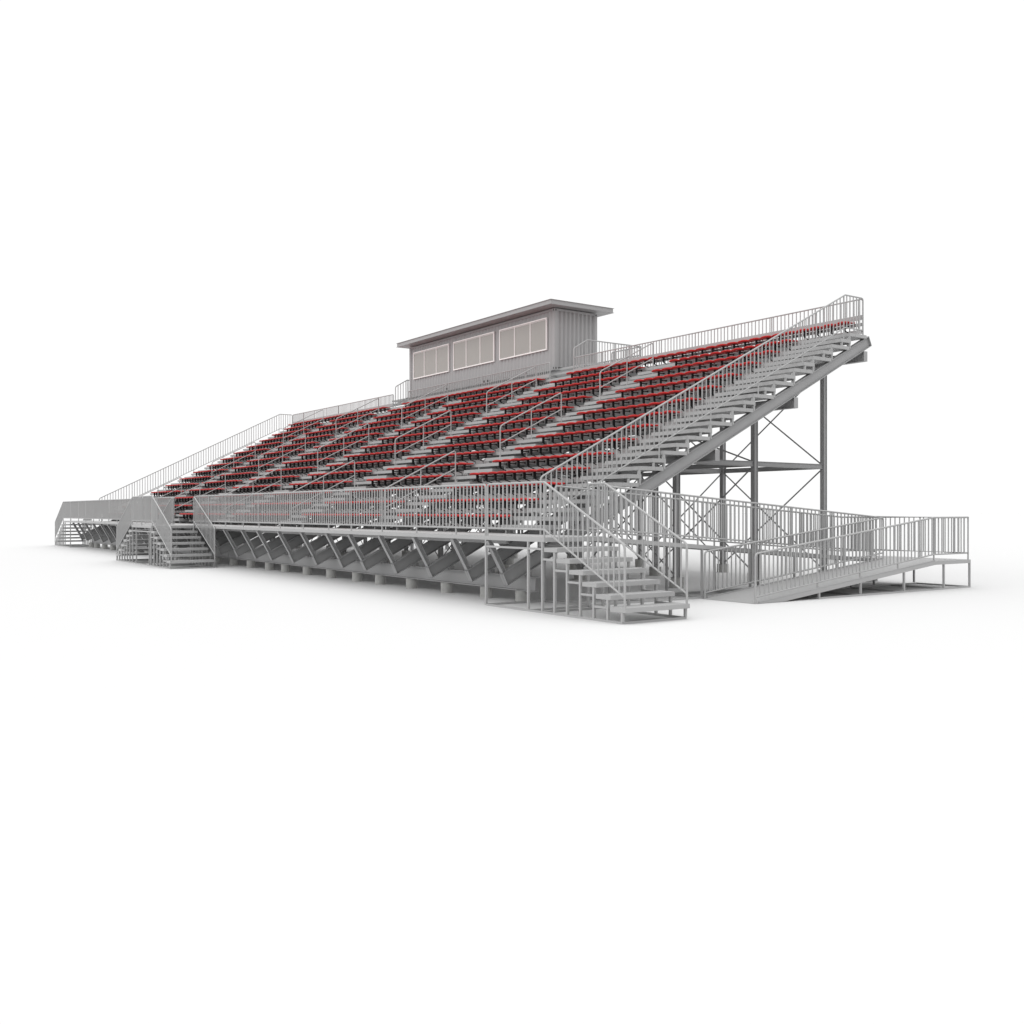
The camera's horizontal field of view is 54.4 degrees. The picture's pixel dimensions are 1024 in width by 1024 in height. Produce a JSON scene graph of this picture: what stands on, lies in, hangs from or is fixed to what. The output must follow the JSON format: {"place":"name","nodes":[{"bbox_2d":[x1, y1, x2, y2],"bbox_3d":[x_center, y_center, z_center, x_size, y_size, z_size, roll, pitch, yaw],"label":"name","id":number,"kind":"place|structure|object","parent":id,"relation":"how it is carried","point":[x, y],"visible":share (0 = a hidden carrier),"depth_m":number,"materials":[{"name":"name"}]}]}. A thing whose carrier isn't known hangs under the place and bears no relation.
{"place":"outdoors","nodes":[
{"label":"outdoors","id":0,"kind":"place"},
{"bbox_2d":[441,582,452,592],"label":"concrete pier","id":1,"kind":"structure","parent":0,"point":[446,587],"depth_m":25.71,"materials":[{"name":"grey concrete"}]},
{"bbox_2d":[0,513,1023,1023],"bbox_3d":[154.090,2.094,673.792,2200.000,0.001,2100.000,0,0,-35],"label":"floor","id":2,"kind":"structure","parent":0,"point":[240,793],"depth_m":7.35,"materials":[{"name":"grey"}]},
{"bbox_2d":[55,501,99,546],"bbox_3d":[-26.745,0.726,61.186,1.675,2.734,4.674,0,0,-35],"label":"access stair","id":3,"kind":"object","parent":2,"relation":"on","point":[64,511],"visible":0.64,"depth_m":61.21,"materials":[{"name":"metal"}]},
{"bbox_2d":[116,495,214,568],"bbox_3d":[-14.104,0.726,40.167,1.677,2.734,8.094,0,0,-35],"label":"access stair","id":4,"kind":"object","parent":2,"relation":"on","point":[135,506],"visible":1,"depth_m":38.87,"materials":[{"name":"metal"}]},
{"bbox_2d":[70,323,871,591],"bbox_3d":[-7.566,-1.947,44.428,13.948,7.542,44.900,0,0,-35],"label":"grandstand","id":5,"kind":"object","parent":2,"relation":"on","point":[707,454],"visible":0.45,"depth_m":30.96,"materials":[{"name":"metal"}]},
{"bbox_2d":[70,497,173,524],"bbox_3d":[-20.129,-0.057,50.312,0.048,1.168,20.707,0,0,-35],"label":"front guardrail","id":6,"kind":"object","parent":5,"relation":"on","point":[112,509],"visible":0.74,"depth_m":51.51,"materials":[{"name":"metal"}]},
{"bbox_2d":[165,483,198,490],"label":"seat row","id":7,"kind":"object","parent":5,"relation":"on","point":[185,486],"visible":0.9,"depth_m":57.37,"materials":[{"name":"red plastic"}]},
{"bbox_2d":[99,414,292,520],"bbox_3d":[-19.559,-2.971,62.630,12.164,6.998,0.048,0,0,-35],"label":"end guardrail","id":8,"kind":"object","parent":5,"relation":"on","point":[203,456],"visible":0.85,"depth_m":62.88,"materials":[{"name":"metal"}]},
{"bbox_2d":[179,476,213,483],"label":"seat row","id":9,"kind":"object","parent":5,"relation":"on","point":[197,478],"visible":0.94,"depth_m":58.04,"materials":[{"name":"red plastic"}]},
{"bbox_2d":[186,488,224,495],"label":"seat row","id":10,"kind":"object","parent":5,"relation":"on","point":[217,490],"visible":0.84,"depth_m":51.16,"materials":[{"name":"red plastic"}]},
{"bbox_2d":[193,469,227,476],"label":"seat row","id":11,"kind":"object","parent":5,"relation":"on","point":[207,471],"visible":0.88,"depth_m":58.44,"materials":[{"name":"red plastic"}]},
{"bbox_2d":[202,480,241,488],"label":"seat row","id":12,"kind":"object","parent":5,"relation":"on","point":[222,482],"visible":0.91,"depth_m":51.80,"materials":[{"name":"red plastic"}]},
{"bbox_2d":[207,462,242,469],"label":"seat row","id":13,"kind":"object","parent":5,"relation":"on","point":[225,464],"visible":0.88,"depth_m":58.69,"materials":[{"name":"red plastic"}]},
{"bbox_2d":[217,472,257,480],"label":"seat row","id":14,"kind":"object","parent":5,"relation":"on","point":[240,475],"visible":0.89,"depth_m":52.13,"materials":[{"name":"red plastic"}]},
{"bbox_2d":[231,464,273,472],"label":"seat row","id":15,"kind":"object","parent":5,"relation":"on","point":[250,467],"visible":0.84,"depth_m":52.97,"materials":[{"name":"red plastic"}]},
{"bbox_2d":[232,485,280,493],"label":"seat row","id":16,"kind":"object","parent":5,"relation":"on","point":[258,488],"visible":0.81,"depth_m":45.57,"materials":[{"name":"red plastic"}]},
{"bbox_2d":[246,442,282,450],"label":"seat row","id":17,"kind":"object","parent":5,"relation":"on","point":[265,445],"visible":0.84,"depth_m":60.13,"materials":[{"name":"red plastic"}]},
{"bbox_2d":[246,457,289,465],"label":"seat row","id":18,"kind":"object","parent":5,"relation":"on","point":[262,460],"visible":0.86,"depth_m":53.10,"materials":[{"name":"red plastic"}]},
{"bbox_2d":[249,476,299,485],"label":"seat row","id":19,"kind":"object","parent":5,"relation":"on","point":[273,478],"visible":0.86,"depth_m":45.84,"materials":[{"name":"red plastic"}]},
{"bbox_2d":[250,502,310,512],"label":"seat row","id":20,"kind":"object","parent":5,"relation":"on","point":[281,504],"visible":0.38,"depth_m":38.67,"materials":[{"name":"red plastic"}]},
{"bbox_2d":[258,434,305,475],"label":"aisle handrail","id":21,"kind":"object","parent":5,"relation":"on","point":[282,452],"visible":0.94,"depth_m":50.14,"materials":[{"name":"metal"}]},
{"bbox_2d":[261,449,304,458],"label":"seat row","id":22,"kind":"object","parent":5,"relation":"on","point":[280,452],"visible":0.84,"depth_m":53.54,"materials":[{"name":"red plastic"}]},
{"bbox_2d":[266,467,316,476],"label":"seat row","id":23,"kind":"object","parent":5,"relation":"on","point":[293,469],"visible":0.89,"depth_m":46.16,"materials":[{"name":"red plastic"}]},
{"bbox_2d":[275,442,319,450],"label":"seat row","id":24,"kind":"object","parent":5,"relation":"on","point":[298,445],"visible":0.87,"depth_m":54.00,"materials":[{"name":"red plastic"}]},
{"bbox_2d":[282,458,334,468],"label":"seat row","id":25,"kind":"object","parent":5,"relation":"on","point":[306,461],"visible":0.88,"depth_m":46.76,"materials":[{"name":"red plastic"}]},
{"bbox_2d":[289,434,333,443],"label":"seat row","id":26,"kind":"object","parent":5,"relation":"on","point":[313,438],"visible":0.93,"depth_m":54.50,"materials":[{"name":"red plastic"}]},
{"bbox_2d":[289,481,352,490],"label":"seat row","id":27,"kind":"object","parent":5,"relation":"on","point":[318,485],"visible":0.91,"depth_m":39.49,"materials":[{"name":"red plastic"}]},
{"bbox_2d":[292,460,354,508],"bbox_3d":[-6.838,-0.798,36.122,2.522,2.234,0.043,0,0,-35],"label":"aisle handrail","id":28,"kind":"object","parent":5,"relation":"on","point":[323,481],"visible":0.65,"depth_m":36.21,"materials":[{"name":"metal"}]},
{"bbox_2d":[298,449,350,459],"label":"seat row","id":29,"kind":"object","parent":5,"relation":"on","point":[322,453],"visible":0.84,"depth_m":47.45,"materials":[{"name":"red plastic"}]},
{"bbox_2d":[302,427,347,437],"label":"seat row","id":30,"kind":"object","parent":5,"relation":"on","point":[324,431],"visible":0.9,"depth_m":55.07,"materials":[{"name":"red plastic"}]},
{"bbox_2d":[288,407,389,426],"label":"seat row","id":31,"kind":"object","parent":5,"relation":"on","point":[336,416],"visible":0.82,"depth_m":59.38,"materials":[{"name":"red plastic"}]},
{"bbox_2d":[307,470,371,481],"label":"seat row","id":32,"kind":"object","parent":5,"relation":"on","point":[337,475],"visible":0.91,"depth_m":40.00,"materials":[{"name":"red plastic"}]},
{"bbox_2d":[316,420,362,430],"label":"seat row","id":33,"kind":"object","parent":5,"relation":"on","point":[335,425],"visible":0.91,"depth_m":55.66,"materials":[{"name":"red plastic"}]},
{"bbox_2d":[302,514,378,526],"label":"seat row","id":34,"kind":"object","parent":5,"relation":"on","point":[341,517],"visible":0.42,"depth_m":32.21,"materials":[{"name":"red plastic"}]},
{"bbox_2d":[313,441,367,451],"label":"seat row","id":35,"kind":"object","parent":5,"relation":"on","point":[339,445],"visible":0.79,"depth_m":47.97,"materials":[{"name":"red plastic"}]},
{"bbox_2d":[195,484,486,534],"bbox_3d":[-6.574,-0.057,30.917,0.048,1.168,20.932,0,0,-35],"label":"front guardrail","id":36,"kind":"object","parent":5,"relation":"on","point":[208,505],"visible":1,"depth_m":28.18,"materials":[{"name":"metal"}]},
{"bbox_2d":[292,394,393,424],"bbox_3d":[-10.529,-5.828,60.328,0.074,1.284,14.087,0,0,-35],"label":"back guardrail","id":37,"kind":"object","parent":5,"relation":"attached to","point":[331,413],"visible":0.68,"depth_m":59.38,"materials":[{"name":"metal"}]},
{"bbox_2d":[317,424,368,471],"bbox_3d":[-7.495,-2.882,44.337,2.522,2.234,0.043,0,0,-35],"label":"aisle handrail","id":38,"kind":"object","parent":5,"relation":"on","point":[343,444],"visible":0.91,"depth_m":44.32,"materials":[{"name":"metal"}]},
{"bbox_2d":[329,413,375,423],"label":"seat row","id":39,"kind":"object","parent":5,"relation":"on","point":[348,418],"visible":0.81,"depth_m":56.10,"materials":[{"name":"red plastic"}]},
{"bbox_2d":[329,433,383,443],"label":"seat row","id":40,"kind":"object","parent":5,"relation":"on","point":[359,436],"visible":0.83,"depth_m":48.09,"materials":[{"name":"red plastic"}]},
{"bbox_2d":[326,460,390,471],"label":"seat row","id":41,"kind":"object","parent":5,"relation":"on","point":[372,464],"visible":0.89,"depth_m":40.41,"materials":[{"name":"red plastic"}]},
{"bbox_2d":[325,500,404,512],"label":"seat row","id":42,"kind":"object","parent":5,"relation":"on","point":[363,504],"visible":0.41,"depth_m":32.99,"materials":[{"name":"red plastic"}]},
{"bbox_2d":[344,425,399,436],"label":"seat row","id":43,"kind":"object","parent":5,"relation":"on","point":[378,428],"visible":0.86,"depth_m":48.39,"materials":[{"name":"red plastic"}]},
{"bbox_2d":[343,450,409,462],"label":"seat row","id":44,"kind":"object","parent":5,"relation":"on","point":[349,457],"visible":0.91,"depth_m":41.19,"materials":[{"name":"red plastic"}]},
{"bbox_2d":[358,417,414,429],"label":"seat row","id":45,"kind":"object","parent":5,"relation":"on","point":[390,421],"visible":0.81,"depth_m":49.08,"materials":[{"name":"red plastic"}]},
{"bbox_2d":[345,488,428,500],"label":"seat row","id":46,"kind":"object","parent":5,"relation":"on","point":[418,491],"visible":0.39,"depth_m":32.81,"materials":[{"name":"red plastic"}]},
{"bbox_2d":[361,440,428,455],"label":"seat row","id":47,"kind":"object","parent":5,"relation":"on","point":[366,448],"visible":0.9,"depth_m":41.75,"materials":[{"name":"red plastic"}]},
{"bbox_2d":[373,409,429,420],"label":"seat row","id":48,"kind":"object","parent":5,"relation":"on","point":[397,415],"visible":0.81,"depth_m":49.82,"materials":[{"name":"red plastic"}]},
{"bbox_2d":[366,475,451,487],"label":"seat row","id":49,"kind":"object","parent":5,"relation":"on","point":[412,480],"visible":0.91,"depth_m":33.80,"materials":[{"name":"red plastic"}]},
{"bbox_2d":[378,431,446,443],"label":"seat row","id":50,"kind":"object","parent":5,"relation":"on","point":[410,436],"visible":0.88,"depth_m":41.98,"materials":[{"name":"red plastic"}]},
{"bbox_2d":[387,401,444,413],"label":"seat row","id":51,"kind":"object","parent":5,"relation":"on","point":[418,407],"visible":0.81,"depth_m":50.21,"materials":[{"name":"red plastic"}]},
{"bbox_2d":[384,451,455,522],"bbox_3d":[-2.779,-0.798,30.314,2.522,2.234,0.043,0,0,-35],"label":"aisle handrail","id":52,"kind":"object","parent":5,"relation":"on","point":[420,478],"visible":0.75,"depth_m":30.30,"materials":[{"name":"metal"}]},
{"bbox_2d":[395,411,450,464],"bbox_3d":[-3.422,-2.882,38.509,2.522,2.234,0.043,0,0,-35],"label":"aisle handrail","id":53,"kind":"object","parent":5,"relation":"on","point":[423,434],"visible":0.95,"depth_m":38.49,"materials":[{"name":"metal"}]},
{"bbox_2d":[391,380,457,523],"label":"side platform","id":54,"kind":"structure","parent":5,"relation":"attached to","point":[400,401],"depth_m":54.54,"materials":[{"name":"metal"}]},
{"bbox_2d":[401,384,447,428],"bbox_3d":[-4.079,-4.966,46.725,2.522,2.234,0.043,0,0,-35],"label":"aisle handrail","id":55,"kind":"object","parent":5,"relation":"on","point":[426,406],"visible":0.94,"depth_m":46.69,"materials":[{"name":"metal"}]},
{"bbox_2d":[394,421,463,435],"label":"seat row","id":56,"kind":"object","parent":5,"relation":"on","point":[429,426],"visible":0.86,"depth_m":42.35,"materials":[{"name":"red plastic"}]},
{"bbox_2d":[387,462,473,476],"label":"seat row","id":57,"kind":"object","parent":5,"relation":"on","point":[426,469],"visible":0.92,"depth_m":34.16,"materials":[{"name":"red plastic"}]},
{"bbox_2d":[410,412,480,426],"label":"seat row","id":58,"kind":"object","parent":5,"relation":"on","point":[468,415],"visible":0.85,"depth_m":42.79,"materials":[{"name":"red plastic"}]},
{"bbox_2d":[407,450,494,465],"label":"seat row","id":59,"kind":"object","parent":5,"relation":"on","point":[477,455],"visible":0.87,"depth_m":34.55,"materials":[{"name":"red plastic"}]},
{"bbox_2d":[397,514,509,529],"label":"seat row","id":60,"kind":"object","parent":5,"relation":"on","point":[418,515],"visible":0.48,"depth_m":26.62,"materials":[{"name":"red plastic"}]},
{"bbox_2d":[426,404,497,418],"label":"seat row","id":61,"kind":"object","parent":5,"relation":"on","point":[461,410],"visible":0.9,"depth_m":43.59,"materials":[{"name":"red plastic"}]},
{"bbox_2d":[426,439,514,454],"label":"seat row","id":62,"kind":"object","parent":5,"relation":"on","point":[482,445],"visible":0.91,"depth_m":35.06,"materials":[{"name":"red plastic"}]},
{"bbox_2d":[401,378,544,406],"bbox_3d":[-2.212,-5.576,48.017,0.430,0.409,12.335,0,0,-35],"label":"seat row","id":63,"kind":"object","parent":5,"relation":"on","point":[500,387],"visible":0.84,"depth_m":47.20,"materials":[{"name":"red plastic"}]},
{"bbox_2d":[442,395,513,409],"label":"seat row","id":64,"kind":"object","parent":5,"relation":"on","point":[473,401],"visible":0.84,"depth_m":43.98,"materials":[{"name":"red plastic"}]},
{"bbox_2d":[408,362,550,401],"bbox_3d":[-1.953,-5.828,48.058,0.074,1.284,12.547,0,0,-35],"label":"back guardrail","id":65,"kind":"object","parent":5,"relation":"attached to","point":[545,376],"visible":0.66,"depth_m":47.47,"materials":[{"name":"metal"}]},
{"bbox_2d":[422,498,538,513],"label":"seat row","id":66,"kind":"object","parent":5,"relation":"on","point":[521,499],"visible":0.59,"depth_m":26.89,"materials":[{"name":"red plastic"}]},
{"bbox_2d":[445,428,535,444],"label":"seat row","id":67,"kind":"object","parent":5,"relation":"on","point":[479,435],"visible":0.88,"depth_m":35.77,"materials":[{"name":"red plastic"}]},
{"bbox_2d":[457,386,529,404],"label":"seat row","id":68,"kind":"object","parent":5,"relation":"on","point":[488,393],"visible":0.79,"depth_m":44.46,"materials":[{"name":"red plastic"}]},
{"bbox_2d":[447,482,564,498],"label":"seat row","id":69,"kind":"object","parent":5,"relation":"on","point":[553,485],"visible":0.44,"depth_m":27.51,"materials":[{"name":"red plastic"}]},
{"bbox_2d":[464,417,554,436],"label":"seat row","id":70,"kind":"object","parent":5,"relation":"on","point":[506,425],"visible":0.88,"depth_m":36.08,"materials":[{"name":"red plastic"}]},
{"bbox_2d":[486,366,536,416],"bbox_3d":[-0.005,-4.966,40.897,2.522,2.234,0.043,0,0,-35],"label":"aisle handrail","id":71,"kind":"object","parent":5,"relation":"on","point":[511,388],"visible":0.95,"depth_m":40.89,"materials":[{"name":"metal"}]},
{"bbox_2d":[482,406,573,426],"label":"seat row","id":72,"kind":"object","parent":5,"relation":"on","point":[548,410],"visible":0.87,"depth_m":36.59,"materials":[{"name":"red plastic"}]},
{"bbox_2d":[470,467,589,483],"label":"seat row","id":73,"kind":"object","parent":5,"relation":"on","point":[504,475],"visible":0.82,"depth_m":28.34,"materials":[{"name":"red plastic"}]},
{"bbox_2d":[500,393,561,456],"bbox_3d":[0.637,-2.882,32.702,2.522,2.234,0.043,0,0,-35],"label":"aisle handrail","id":74,"kind":"object","parent":5,"relation":"on","point":[531,419],"visible":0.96,"depth_m":32.69,"materials":[{"name":"metal"}]},
{"bbox_2d":[499,396,591,413],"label":"seat row","id":75,"kind":"object","parent":5,"relation":"on","point":[557,401],"visible":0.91,"depth_m":36.98,"materials":[{"name":"red plastic"}]},
{"bbox_2d":[492,452,613,470],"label":"seat row","id":76,"kind":"object","parent":5,"relation":"on","point":[547,458],"visible":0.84,"depth_m":28.74,"materials":[{"name":"red plastic"}]},
{"bbox_2d":[517,386,610,404],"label":"seat row","id":77,"kind":"object","parent":5,"relation":"on","point":[568,393],"visible":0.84,"depth_m":37.46,"materials":[{"name":"red plastic"}]},
{"bbox_2d":[514,438,637,457],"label":"seat row","id":78,"kind":"object","parent":5,"relation":"on","point":[540,447],"visible":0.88,"depth_m":29.27,"materials":[{"name":"red plastic"}]},
{"bbox_2d":[533,376,625,395],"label":"seat row","id":79,"kind":"object","parent":5,"relation":"on","point":[549,389],"visible":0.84,"depth_m":38.13,"materials":[{"name":"red plastic"}]},
{"bbox_2d":[536,424,657,444],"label":"seat row","id":80,"kind":"object","parent":5,"relation":"on","point":[582,433],"visible":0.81,"depth_m":29.71,"materials":[{"name":"red plastic"}]},
{"bbox_2d":[550,366,644,386],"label":"seat row","id":81,"kind":"object","parent":5,"relation":"on","point":[586,377],"visible":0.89,"depth_m":38.61,"materials":[{"name":"red plastic"}]},
{"bbox_2d":[556,410,681,431],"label":"seat row","id":82,"kind":"object","parent":5,"relation":"on","point":[602,420],"visible":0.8,"depth_m":30.18,"materials":[{"name":"red plastic"}]},
{"bbox_2d":[599,343,653,399],"bbox_3d":[4.053,-4.966,35.090,2.522,2.234,0.043,0,0,-35],"label":"aisle handrail","id":83,"kind":"object","parent":5,"relation":"on","point":[626,373],"visible":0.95,"depth_m":35.08,"materials":[{"name":"metal"}]},
{"bbox_2d":[577,398,700,420],"bbox_3d":[3.803,-3.075,30.681,0.430,0.409,5.388,0,0,-35],"label":"seat row","id":84,"kind":"object","parent":5,"relation":"on","point":[623,408],"visible":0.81,"depth_m":30.66,"materials":[{"name":"red plastic"}]},
{"bbox_2d":[596,385,721,410],"bbox_3d":[4.486,-3.492,31.159,0.430,0.409,5.388,0,0,-35],"label":"seat row","id":85,"kind":"object","parent":5,"relation":"on","point":[653,395],"visible":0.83,"depth_m":31.12,"materials":[{"name":"red plastic"}]},
{"bbox_2d":[615,373,741,397],"bbox_3d":[5.169,-3.909,31.636,0.430,0.409,5.388,0,0,-35],"label":"seat row","id":86,"kind":"object","parent":5,"relation":"on","point":[672,384],"visible":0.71,"depth_m":31.60,"materials":[{"name":"red plastic"}]},
{"bbox_2d":[633,361,760,386],"bbox_3d":[5.852,-4.326,32.114,0.430,0.409,5.388,0,0,-35],"label":"seat row","id":87,"kind":"object","parent":5,"relation":"on","point":[681,375],"visible":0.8,"depth_m":32.08,"materials":[{"name":"red plastic"}]},
{"bbox_2d":[540,294,863,534],"bbox_3d":[5.630,-2.971,26.590,12.164,6.998,0.048,0,0,-35],"label":"end guardrail","id":88,"kind":"object","parent":5,"relation":"attached to","point":[671,400],"visible":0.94,"depth_m":26.13,"materials":[{"name":"metal"}]},
{"bbox_2d":[566,321,854,377],"bbox_3d":[6.335,-5.576,35.788,0.430,0.409,13.816,0,0,-35],"label":"seat row","id":89,"kind":"object","parent":5,"relation":"on","point":[692,352],"visible":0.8,"depth_m":35.14,"materials":[{"name":"red plastic"}]},
{"bbox_2d":[651,350,779,377],"bbox_3d":[6.536,-4.742,32.591,0.430,0.409,5.388,0,0,-35],"label":"seat row","id":90,"kind":"object","parent":5,"relation":"on","point":[709,362],"visible":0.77,"depth_m":32.55,"materials":[{"name":"red plastic"}]},
{"bbox_2d":[573,299,861,374],"bbox_3d":[6.589,-5.828,35.837,0.074,1.284,14.047,0,0,-35],"label":"back guardrail","id":91,"kind":"object","parent":5,"relation":"attached to","point":[759,335],"visible":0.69,"depth_m":34.94,"materials":[{"name":"metal"}]},
{"bbox_2d":[669,339,797,365],"bbox_3d":[7.219,-5.159,33.069,0.430,0.409,5.388,0,0,-35],"label":"seat row","id":92,"kind":"object","parent":5,"relation":"on","point":[716,354],"visible":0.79,"depth_m":33.08,"materials":[{"name":"red plastic"}]},
{"bbox_2d":[396,299,613,556],"bbox_3d":[-0.852,-3.546,49.596,3.600,11.280,13.940,0,0,-35],"label":"press box","id":93,"kind":"object","parent":2,"relation":"on","point":[554,332],"visible":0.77,"depth_m":46.64,"materials":[{"name":"paint"}]},
{"bbox_2d":[413,343,448,379],"bbox_3d":[-4.272,-7.889,52.359,0.060,1.441,3.672,0,0,-35],"label":"window","id":94,"kind":"structure","parent":93,"relation":"in","point":[435,360],"depth_m":52.29,"materials":[{"name":"white glass"}]},
{"bbox_2d":[453,331,494,370],"bbox_3d":[-1.903,-7.889,48.969,0.060,1.441,3.703,0,0,-35],"label":"window","id":95,"kind":"structure","parent":93,"relation":"in","point":[480,349],"depth_m":48.87,"materials":[{"name":"white glass"}]},
{"bbox_2d":[499,317,547,359],"bbox_3d":[0.481,-7.889,45.558,0.060,1.441,3.722,0,0,-35],"label":"window","id":96,"kind":"structure","parent":93,"relation":"in","point":[531,337],"depth_m":45.44,"materials":[{"name":"white glass"}]},
{"bbox_2d":[485,481,689,623],"bbox_3d":[1.430,0.726,20.874,1.675,2.734,4.730,0,0,-35],"label":"access stair","id":97,"kind":"object","parent":2,"relation":"on","point":[628,595],"visible":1,"depth_m":20.25,"materials":[{"name":"metal"}]},
{"bbox_2d":[551,339,641,556],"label":"side platform","id":98,"kind":"structure","parent":2,"relation":"on","point":[564,370],"depth_m":42.59,"materials":[{"name":"metal"}]},
{"bbox_2d":[554,485,970,605],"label":"access ramp","id":99,"kind":"structure","parent":2,"relation":"on","point":[872,568],"depth_m":25.11,"materials":[{"name":"metal"}]},
{"bbox_2d":[0,0,1023,513],"label":"sky","id":100,"kind":"structure","parent":0,"point":[220,219],"materials":[{"name":"white"}]},
{"bbox_2d":[515,590,526,600],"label":"concrete pier","id":101,"kind":"structure","parent":0,"point":[520,595],"depth_m":22.95,"materials":[{"name":"grey concrete"}]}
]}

